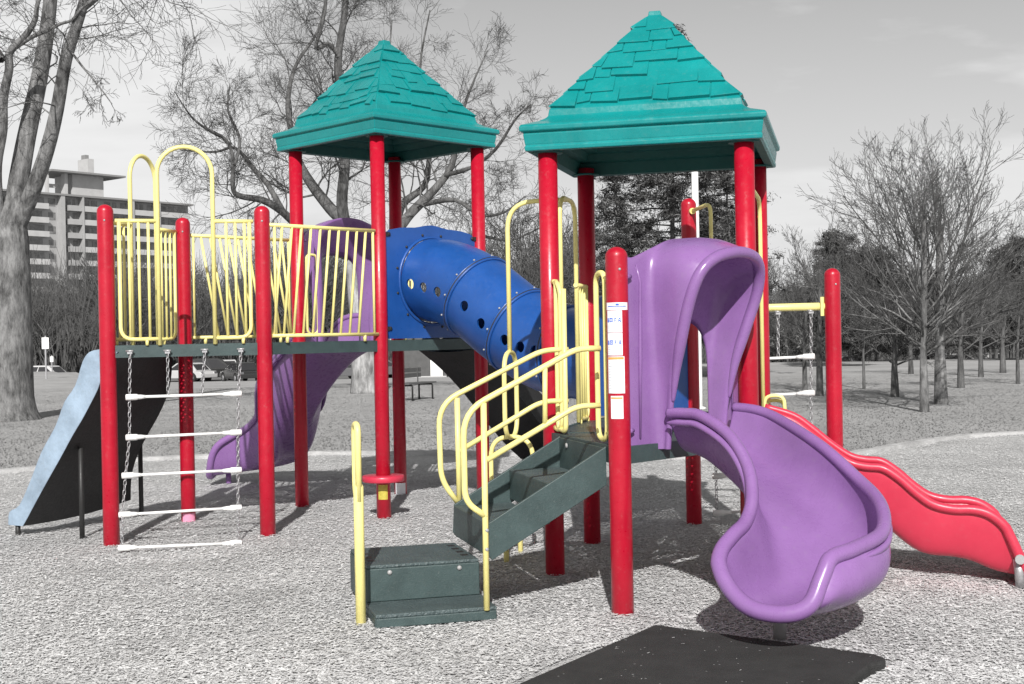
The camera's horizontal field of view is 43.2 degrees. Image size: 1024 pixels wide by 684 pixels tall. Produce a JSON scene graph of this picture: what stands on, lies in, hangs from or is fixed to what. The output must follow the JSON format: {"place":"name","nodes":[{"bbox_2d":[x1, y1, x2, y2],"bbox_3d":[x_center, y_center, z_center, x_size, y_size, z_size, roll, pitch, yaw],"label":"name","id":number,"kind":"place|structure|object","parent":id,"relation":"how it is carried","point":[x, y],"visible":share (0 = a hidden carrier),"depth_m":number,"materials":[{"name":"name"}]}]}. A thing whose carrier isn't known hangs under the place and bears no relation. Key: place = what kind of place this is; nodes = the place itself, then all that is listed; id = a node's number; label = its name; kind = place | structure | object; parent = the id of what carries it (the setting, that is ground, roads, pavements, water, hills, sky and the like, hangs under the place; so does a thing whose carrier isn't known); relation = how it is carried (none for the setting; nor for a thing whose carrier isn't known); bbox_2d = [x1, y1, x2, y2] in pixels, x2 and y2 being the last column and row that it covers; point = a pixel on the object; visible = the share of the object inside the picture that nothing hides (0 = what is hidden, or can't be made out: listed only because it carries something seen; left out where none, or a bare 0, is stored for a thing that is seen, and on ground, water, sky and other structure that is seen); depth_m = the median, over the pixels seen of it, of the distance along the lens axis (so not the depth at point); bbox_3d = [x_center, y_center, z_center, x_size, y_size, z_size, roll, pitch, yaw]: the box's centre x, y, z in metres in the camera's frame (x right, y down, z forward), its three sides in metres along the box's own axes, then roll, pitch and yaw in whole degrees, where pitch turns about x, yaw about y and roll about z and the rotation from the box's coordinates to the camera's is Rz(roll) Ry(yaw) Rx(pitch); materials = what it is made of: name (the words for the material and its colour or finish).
{"place":"outdoors","nodes":[
{"label":"outdoors","id":0,"kind":"place"},
{"bbox_2d":[171,376,448,381],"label":"parking lot","id":1,"kind":"structure","parent":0,"point":[249,379],"depth_m":100.70,"materials":[{"name":"grey asphalt"}]},
{"bbox_2d":[171,362,217,381],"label":"parked car","id":2,"kind":"object","parent":1,"relation":"on","point":[209,373],"visible":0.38,"depth_m":96.19,"materials":[{"name":"white paint"}]},
{"bbox_2d":[193,358,233,381],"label":"parked car","id":3,"kind":"object","parent":1,"relation":"on","point":[217,365],"visible":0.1,"depth_m":97.80,"materials":[{"name":"black paint"}]},
{"bbox_2d":[219,362,256,380],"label":"parked car","id":4,"kind":"object","parent":1,"relation":"on","point":[248,370],"visible":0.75,"depth_m":92.80,"materials":[{"name":"black paint"}]},
{"bbox_2d":[340,364,350,378],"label":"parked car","id":5,"kind":"object","parent":1,"relation":"on","point":[347,371],"visible":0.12,"depth_m":94.44,"materials":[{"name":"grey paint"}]},
{"bbox_2d":[388,360,391,377],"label":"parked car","id":6,"kind":"object","parent":1,"relation":"on","point":[390,368],"visible":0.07,"depth_m":96.58,"materials":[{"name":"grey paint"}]},
{"bbox_2d":[945,353,973,358],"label":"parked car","id":7,"kind":"object","parent":1,"relation":"on","point":[953,357],"visible":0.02,"depth_m":96.77,"materials":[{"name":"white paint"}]},
{"bbox_2d":[0,347,1023,468],"bbox_3d":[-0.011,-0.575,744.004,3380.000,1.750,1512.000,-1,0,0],"label":"ground","id":8,"kind":"structure","parent":0,"point":[53,382],"depth_m":29.28,"materials":[{"name":"grey plant"}]},
{"bbox_2d":[42,336,48,378],"bbox_3d":[-22.335,0.884,61.992,0.335,2.359,0.080,-1,0,0],"label":"park sign","id":9,"kind":"object","parent":8,"relation":"on","point":[45,343],"visible":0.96,"depth_m":61.95,"materials":[{"name":"metal"}]},
{"bbox_2d":[31,274,60,336],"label":"bare tree","id":10,"kind":"object","parent":8,"relation":"on","point":[39,301],"visible":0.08,"depth_m":118.02,"materials":[{"name":"grey plant"}]},
{"bbox_2d":[33,365,65,372],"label":"picnic table","id":11,"kind":"object","parent":8,"relation":"on","point":[56,368],"visible":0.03,"depth_m":95.28,"materials":[{"name":"white paint"}]},
{"bbox_2d":[31,282,75,341],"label":"bare tree","id":12,"kind":"object","parent":8,"relation":"on","point":[42,315],"visible":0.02,"depth_m":119.43,"materials":[{"name":"grey plant"}]},
{"bbox_2d":[33,279,78,331],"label":"bare tree","id":13,"kind":"object","parent":8,"relation":"on","point":[53,291],"visible":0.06,"depth_m":137.44,"materials":[{"name":"grey plant"}]},
{"bbox_2d":[31,277,98,364],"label":"bare tree","id":14,"kind":"object","parent":8,"relation":"on","point":[43,299],"visible":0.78,"depth_m":110.37,"materials":[{"name":"grey plant"}]},
{"bbox_2d":[51,266,127,329],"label":"bare tree","id":15,"kind":"object","parent":8,"relation":"on","point":[80,286],"visible":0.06,"depth_m":132.85,"materials":[{"name":"grey plant"}]},
{"bbox_2d":[39,249,153,332],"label":"bare tree","id":16,"kind":"object","parent":8,"relation":"on","point":[86,275],"visible":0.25,"depth_m":123.54,"materials":[{"name":"grey plant"}]},
{"bbox_2d":[3,155,193,352],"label":"apartment building","id":17,"kind":"structure","parent":8,"relation":"on","point":[64,217],"depth_m":278.01,"materials":[{"name":"concrete"}]},
{"bbox_2d":[30,238,42,244],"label":"window","id":18,"kind":"structure","parent":17,"relation":"in","point":[34,241],"depth_m":270.38,"materials":[{"name":"grey glass"}]},
{"bbox_2d":[32,210,41,216],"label":"window","id":19,"kind":"structure","parent":17,"relation":"in","point":[36,213],"depth_m":270.64,"materials":[{"name":"grey glass"}]},
{"bbox_2d":[32,266,42,272],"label":"window","id":20,"kind":"structure","parent":17,"relation":"in","point":[41,268],"depth_m":270.44,"materials":[{"name":"grey glass"}]},
{"bbox_2d":[30,252,44,258],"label":"window","id":21,"kind":"structure","parent":17,"relation":"in","point":[38,255],"depth_m":270.31,"materials":[{"name":"grey glass"}]},
{"bbox_2d":[30,224,44,230],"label":"window","id":22,"kind":"structure","parent":17,"relation":"in","point":[35,227],"depth_m":270.57,"materials":[{"name":"grey glass"}]},
{"bbox_2d":[48,198,54,205],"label":"window","id":23,"kind":"structure","parent":17,"relation":"in","point":[51,202],"depth_m":273.10,"materials":[{"name":"grey glass"}]},
{"bbox_2d":[48,212,55,219],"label":"window","id":24,"kind":"structure","parent":17,"relation":"in","point":[51,215],"depth_m":273.10,"materials":[{"name":"grey glass"}]},
{"bbox_2d":[49,240,55,247],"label":"window","id":25,"kind":"structure","parent":17,"relation":"in","point":[52,243],"depth_m":273.16,"materials":[{"name":"grey glass"}]},
{"bbox_2d":[49,226,55,233],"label":"window","id":26,"kind":"structure","parent":17,"relation":"in","point":[52,229],"depth_m":273.23,"materials":[{"name":"grey glass"}]},
{"bbox_2d":[84,200,96,206],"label":"window","id":27,"kind":"structure","parent":17,"relation":"in","point":[86,203],"depth_m":280.46,"materials":[{"name":"grey glass"}]},
{"bbox_2d":[85,227,96,233],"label":"window","id":28,"kind":"structure","parent":17,"relation":"in","point":[87,230],"depth_m":280.53,"materials":[{"name":"grey glass"}]},
{"bbox_2d":[85,214,96,219],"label":"window","id":29,"kind":"structure","parent":17,"relation":"in","point":[93,217],"depth_m":280.60,"materials":[{"name":"grey glass"}]},
{"bbox_2d":[104,202,125,208],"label":"window","id":30,"kind":"structure","parent":17,"relation":"in","point":[122,205],"depth_m":285.02,"materials":[{"name":"grey glass"}]},
{"bbox_2d":[135,244,150,249],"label":"window","id":31,"kind":"structure","parent":17,"relation":"in","point":[142,246],"depth_m":290.21,"materials":[{"name":"grey glass"}]},
{"bbox_2d":[135,204,151,210],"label":"window","id":32,"kind":"structure","parent":17,"relation":"in","point":[149,208],"depth_m":290.35,"materials":[{"name":"grey glass"}]},
{"bbox_2d":[135,230,152,236],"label":"window","id":33,"kind":"structure","parent":17,"relation":"in","point":[141,232],"depth_m":290.28,"materials":[{"name":"grey glass"}]},
{"bbox_2d":[161,219,175,224],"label":"window","id":34,"kind":"structure","parent":17,"relation":"in","point":[162,220],"depth_m":295.65,"materials":[{"name":"grey glass"}]},
{"bbox_2d":[161,206,185,212],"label":"window","id":35,"kind":"structure","parent":17,"relation":"in","point":[179,209],"depth_m":296.30,"materials":[{"name":"grey glass"}]},
{"bbox_2d":[53,285,143,350],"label":"bare tree","id":36,"kind":"object","parent":8,"relation":"on","point":[85,305],"visible":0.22,"depth_m":122.48,"materials":[{"name":"grey plant"}]},
{"bbox_2d":[76,303,145,344],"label":"bare tree","id":37,"kind":"object","parent":8,"relation":"on","point":[96,334],"visible":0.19,"depth_m":112.92,"materials":[{"name":"grey plant"}]},
{"bbox_2d":[66,274,172,353],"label":"bare tree","id":38,"kind":"object","parent":8,"relation":"on","point":[136,304],"visible":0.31,"depth_m":112.31,"materials":[{"name":"grey plant"}]},
{"bbox_2d":[87,284,173,344],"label":"bare tree","id":39,"kind":"object","parent":8,"relation":"on","point":[135,320],"visible":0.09,"depth_m":115.21,"materials":[{"name":"grey plant"}]},
{"bbox_2d":[0,0,280,421],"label":"bare tree","id":40,"kind":"object","parent":8,"relation":"on","point":[19,201],"visible":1,"depth_m":27.57,"materials":[{"name":"grey plant"}]},
{"bbox_2d":[95,270,197,344],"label":"bare tree","id":41,"kind":"object","parent":8,"relation":"on","point":[152,291],"visible":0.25,"depth_m":115.18,"materials":[{"name":"grey plant"}]},
{"bbox_2d":[97,251,203,307],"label":"bare tree","id":42,"kind":"object","parent":8,"relation":"on","point":[135,271],"visible":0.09,"depth_m":139.38,"materials":[{"name":"grey plant"}]},
{"bbox_2d":[138,302,207,361],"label":"bare tree","id":43,"kind":"object","parent":8,"relation":"on","point":[177,335],"visible":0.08,"depth_m":117.57,"materials":[{"name":"grey plant"}]},
{"bbox_2d":[141,258,240,343],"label":"bare tree","id":44,"kind":"object","parent":8,"relation":"on","point":[202,293],"visible":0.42,"depth_m":107.86,"materials":[{"name":"grey plant"}]},
{"bbox_2d":[164,289,247,357],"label":"bare tree","id":45,"kind":"object","parent":8,"relation":"on","point":[203,320],"visible":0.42,"depth_m":111.51,"materials":[{"name":"grey plant"}]},
{"bbox_2d":[191,264,240,335],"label":"bare tree","id":46,"kind":"object","parent":8,"relation":"on","point":[208,289],"visible":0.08,"depth_m":131.07,"materials":[{"name":"grey plant"}]},
{"bbox_2d":[207,275,282,361],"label":"bare tree","id":47,"kind":"object","parent":8,"relation":"on","point":[240,313],"visible":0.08,"depth_m":122.83,"materials":[{"name":"grey plant"}]},
{"bbox_2d":[219,268,284,341],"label":"bare tree","id":48,"kind":"object","parent":8,"relation":"on","point":[248,319],"visible":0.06,"depth_m":121.46,"materials":[{"name":"grey plant"}]},
{"bbox_2d":[199,263,347,355],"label":"bare tree","id":49,"kind":"object","parent":8,"relation":"on","point":[242,299],"visible":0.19,"depth_m":110.86,"materials":[{"name":"grey plant"}]},
{"bbox_2d":[221,248,325,342],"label":"bare tree","id":50,"kind":"object","parent":8,"relation":"on","point":[254,290],"visible":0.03,"depth_m":118.82,"materials":[{"name":"grey plant"}]},
{"bbox_2d":[221,236,348,339],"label":"bare tree","id":51,"kind":"object","parent":8,"relation":"on","point":[283,279],"visible":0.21,"depth_m":109.17,"materials":[{"name":"grey plant"}]},
{"bbox_2d":[240,242,348,323],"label":"bare tree","id":52,"kind":"object","parent":8,"relation":"on","point":[322,270],"visible":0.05,"depth_m":117.88,"materials":[{"name":"grey plant"}]},
{"bbox_2d":[247,256,348,332],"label":"bare tree","id":53,"kind":"object","parent":8,"relation":"on","point":[328,291],"visible":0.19,"depth_m":114.18,"materials":[{"name":"grey plant"}]},
{"bbox_2d":[271,270,346,331],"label":"bare tree","id":54,"kind":"object","parent":8,"relation":"on","point":[308,301],"visible":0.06,"depth_m":115.40,"materials":[{"name":"grey plant"}]},
{"bbox_2d":[328,292,348,325],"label":"bare tree","id":55,"kind":"object","parent":8,"relation":"on","point":[337,307],"visible":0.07,"depth_m":121.84,"materials":[{"name":"grey plant"}]},
{"bbox_2d":[143,0,571,393],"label":"bare tree","id":56,"kind":"object","parent":8,"relation":"on","point":[362,374],"visible":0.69,"depth_m":37.80,"materials":[{"name":"grey plant"}]},
{"bbox_2d":[405,367,435,400],"bbox_3d":[-2.526,1.114,33.669,0.495,0.890,1.500,-1,0,24],"label":"park bench","id":57,"kind":"object","parent":8,"relation":"on","point":[417,374],"visible":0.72,"depth_m":34.06,"materials":[{"name":"black metal"}]},
{"bbox_2d":[404,338,447,377],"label":"park building","id":58,"kind":"structure","parent":8,"relation":"on","point":[427,365],"depth_m":97.00,"materials":[{"name":"concrete"}]},
{"bbox_2d":[430,360,442,375],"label":"door","id":59,"kind":"structure","parent":58,"relation":"in","point":[435,370],"depth_m":96.95,"materials":[{"name":"white metal"}]},
{"bbox_2d":[443,192,578,288],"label":"bare tree","id":60,"kind":"object","parent":8,"relation":"on","point":[521,259],"visible":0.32,"depth_m":79.82,"materials":[{"name":"grey plant"}]},
{"bbox_2d":[0,434,1023,683],"bbox_3d":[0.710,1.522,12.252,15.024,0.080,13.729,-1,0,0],"label":"wood chips","id":61,"kind":"object","parent":8,"relation":"on","point":[938,660],"visible":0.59,"depth_m":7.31,"materials":[{"name":"grey wood"}]},
{"bbox_2d":[8,11,1023,641],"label":"playground structure","id":62,"kind":"object","parent":61,"relation":"on","point":[512,353],"visible":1,"depth_m":9.25,"materials":[{"name":"metal"}]},
{"bbox_2d":[520,625,885,683],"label":"rubber mat","id":63,"kind":"object","parent":61,"relation":"on","point":[700,657],"visible":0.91,"depth_m":6.10,"materials":[{"name":"black rubber"}]},
{"bbox_2d":[0,431,1023,473],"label":"path kerb","id":64,"kind":"structure","parent":8,"relation":"on","point":[888,447],"depth_m":17.64,"materials":[{"name":"concrete"}]},
{"bbox_2d":[0,372,1023,468],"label":"grass tufts","id":65,"kind":"object","parent":8,"relation":"on","point":[470,431],"visible":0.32,"depth_m":24.47,"materials":[{"name":"plant"}]},
{"bbox_2d":[30,241,1023,372],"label":"woodland","id":66,"kind":"object","parent":8,"relation":"on","point":[67,360],"visible":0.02,"depth_m":121.36,"materials":[{"name":"plant"}]},
{"bbox_2d":[512,232,569,299],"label":"bare tree","id":67,"kind":"object","parent":8,"relation":"on","point":[535,257],"visible":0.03,"depth_m":113.14,"materials":[{"name":"grey plant"}]},
{"bbox_2d":[523,252,578,303],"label":"bare tree","id":68,"kind":"object","parent":8,"relation":"on","point":[567,282],"visible":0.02,"depth_m":88.20,"materials":[{"name":"grey plant"}]},
{"bbox_2d":[511,225,604,304],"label":"bare tree","id":69,"kind":"object","parent":8,"relation":"on","point":[564,263],"visible":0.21,"depth_m":80.80,"materials":[{"name":"grey plant"}]},
{"bbox_2d":[513,213,654,302],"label":"bare tree","id":70,"kind":"object","parent":8,"relation":"on","point":[566,242],"visible":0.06,"depth_m":96.13,"materials":[{"name":"grey plant"}]},
{"bbox_2d":[567,175,652,304],"bbox_3d":[4.141,-2.789,51.907,4.442,8.598,4.895,-1,0,-38],"label":"conifer","id":71,"kind":"object","parent":8,"relation":"on","point":[603,206],"visible":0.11,"depth_m":51.91,"materials":[{"name":"black plant"}]},
{"bbox_2d":[563,24,794,346],"bbox_3d":[5.516,-4.891,45.886,8.212,12.799,7.395,-1,0,-40],"label":"conifer","id":72,"kind":"object","parent":8,"relation":"on","point":[670,194],"visible":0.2,"depth_m":45.36,"materials":[{"name":"black plant"}]},
{"bbox_2d":[691,172,705,408],"bbox_3d":[3.894,-1.445,27.303,0.300,5.920,0.300,-1,0,0],"label":"lamp pole","id":73,"kind":"object","parent":8,"relation":"on","point":[694,186],"visible":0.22,"depth_m":27.24,"materials":[{"name":"white metal"}]},
{"bbox_2d":[698,170,809,354],"bbox_3d":[8.710,-3.548,49.932,5.890,9.961,4.383,-1,0,27],"label":"conifer","id":74,"kind":"object","parent":8,"relation":"on","point":[726,202],"visible":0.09,"depth_m":49.68,"materials":[{"name":"black plant"}]},
{"bbox_2d":[770,315,799,361],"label":"bare tree","id":75,"kind":"object","parent":8,"relation":"on","point":[779,360],"visible":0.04,"depth_m":94.59,"materials":[{"name":"grey plant"}]},
{"bbox_2d":[769,298,801,361],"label":"bare tree","id":76,"kind":"object","parent":8,"relation":"on","point":[784,338],"visible":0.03,"depth_m":89.40,"materials":[{"name":"grey plant"}]},
{"bbox_2d":[768,256,810,351],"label":"bare tree","id":77,"kind":"object","parent":8,"relation":"on","point":[775,276],"visible":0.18,"depth_m":77.14,"materials":[{"name":"grey plant"}]},
{"bbox_2d":[769,283,813,361],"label":"bare tree","id":78,"kind":"object","parent":8,"relation":"on","point":[787,360],"visible":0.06,"depth_m":84.65,"materials":[{"name":"grey plant"}]},
{"bbox_2d":[772,284,816,361],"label":"bare tree","id":79,"kind":"object","parent":8,"relation":"on","point":[793,314],"visible":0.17,"depth_m":73.36,"materials":[{"name":"grey plant"}]},
{"bbox_2d":[774,268,824,361],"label":"bare tree","id":80,"kind":"object","parent":8,"relation":"on","point":[797,316],"visible":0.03,"depth_m":90.14,"materials":[{"name":"grey plant"}]},
{"bbox_2d":[769,230,867,389],"bbox_3d":[7.712,-0.842,35.171,3.250,4.508,2.814,-1,0,-34],"label":"bare tree","id":81,"kind":"object","parent":8,"relation":"on","point":[804,373],"visible":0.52,"depth_m":35.17,"materials":[{"name":"grey plant"}]},
{"bbox_2d":[768,201,890,395],"bbox_3d":[7.552,-1.007,31.691,3.174,4.871,2.825,-1,0,0],"label":"bare tree","id":82,"kind":"object","parent":8,"relation":"on","point":[819,377],"visible":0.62,"depth_m":31.74,"materials":[{"name":"grey plant"}]},
{"bbox_2d":[790,227,888,362],"bbox_3d":[14.735,-1.971,57.892,4.769,6.517,4.268,-1,0,0],"label":"conifer","id":83,"kind":"object","parent":8,"relation":"on","point":[852,339],"visible":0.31,"depth_m":57.55,"materials":[{"name":"black plant"}]},
{"bbox_2d":[799,237,914,360],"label":"bare tree","id":84,"kind":"object","parent":8,"relation":"on","point":[853,261],"visible":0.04,"depth_m":74.09,"materials":[{"name":"grey plant"}]},
{"bbox_2d":[817,260,918,388],"bbox_3d":[9.909,-0.426,35.281,3.190,3.592,2.265,-1,0,-15],"label":"bare tree","id":85,"kind":"object","parent":8,"relation":"on","point":[863,367],"visible":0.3,"depth_m":35.13,"materials":[{"name":"grey plant"}]},
{"bbox_2d":[822,245,931,360],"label":"conifer","id":86,"kind":"object","parent":8,"relation":"on","point":[882,348],"visible":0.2,"depth_m":65.28,"materials":[{"name":"black plant"}]},
{"bbox_2d":[849,281,954,373],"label":"bare tree","id":87,"kind":"object","parent":8,"relation":"on","point":[910,367],"visible":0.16,"depth_m":46.19,"materials":[{"name":"grey plant"}]},
{"bbox_2d":[841,284,963,396],"bbox_3d":[9.175,-0.030,30.746,2.831,2.866,2.277,-1,0,0],"label":"bare tree","id":88,"kind":"object","parent":8,"relation":"on","point":[894,370],"visible":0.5,"depth_m":30.63,"materials":[{"name":"grey plant"}]},
{"bbox_2d":[783,100,1023,411],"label":"bare tree","id":89,"kind":"object","parent":8,"relation":"on","point":[923,281],"visible":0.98,"depth_m":24.68,"materials":[{"name":"grey plant"}]},
{"bbox_2d":[795,107,1023,403],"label":"bare tree","id":90,"kind":"object","parent":8,"relation":"on","point":[940,386],"visible":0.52,"depth_m":27.40,"materials":[{"name":"grey plant"}]},
{"bbox_2d":[867,264,971,359],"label":"conifer","id":91,"kind":"object","parent":8,"relation":"on","point":[918,339],"visible":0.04,"depth_m":69.64,"materials":[{"name":"black plant"}]},
{"bbox_2d":[900,258,1023,387],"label":"bare tree","id":92,"kind":"object","parent":8,"relation":"on","point":[960,369],"visible":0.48,"depth_m":34.61,"materials":[{"name":"grey plant"}]},
{"bbox_2d":[913,274,1023,376],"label":"bare tree","id":93,"kind":"object","parent":8,"relation":"on","point":[980,365],"visible":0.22,"depth_m":42.13,"materials":[{"name":"grey plant"}]},
{"bbox_2d":[947,242,1023,357],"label":"bare tree","id":94,"kind":"object","parent":8,"relation":"on","point":[996,351],"visible":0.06,"depth_m":73.21,"materials":[{"name":"grey plant"}]},
{"bbox_2d":[949,291,1022,357],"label":"bare tree","id":95,"kind":"object","parent":8,"relation":"on","point":[990,353],"visible":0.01,"depth_m":89.08,"materials":[{"name":"grey plant"}]},
{"bbox_2d":[955,231,1023,359],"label":"conifer","id":96,"kind":"object","parent":8,"relation":"on","point":[1012,339],"visible":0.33,"depth_m":63.79,"materials":[{"name":"black plant"}]},
{"bbox_2d":[958,238,1023,357],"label":"bare tree","id":97,"kind":"object","parent":8,"relation":"on","point":[1007,352],"visible":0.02,"depth_m":74.57,"materials":[{"name":"grey plant"}]},
{"bbox_2d":[966,273,1023,372],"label":"bare tree","id":98,"kind":"object","parent":8,"relation":"on","point":[1002,358],"visible":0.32,"depth_m":45.45,"materials":[{"name":"grey plant"}]},
{"bbox_2d":[974,252,1023,383],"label":"bare tree","id":99,"kind":"object","parent":8,"relation":"on","point":[1017,329],"visible":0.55,"depth_m":36.43,"materials":[{"name":"grey plant"}]},
{"bbox_2d":[1009,329,1022,357],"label":"bare tree","id":100,"kind":"object","parent":8,"relation":"on","point":[1013,351],"depth_m":79.81,"materials":[{"name":"grey plant"}]},
{"bbox_2d":[0,0,1023,339],"label":"sky","id":101,"kind":"structure","parent":0,"point":[822,72],"materials":[{"name":"white"}]},
{"bbox_2d":[842,355,860,360],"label":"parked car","id":102,"kind":"object","parent":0,"point":[846,357],"depth_m":98.22,"materials":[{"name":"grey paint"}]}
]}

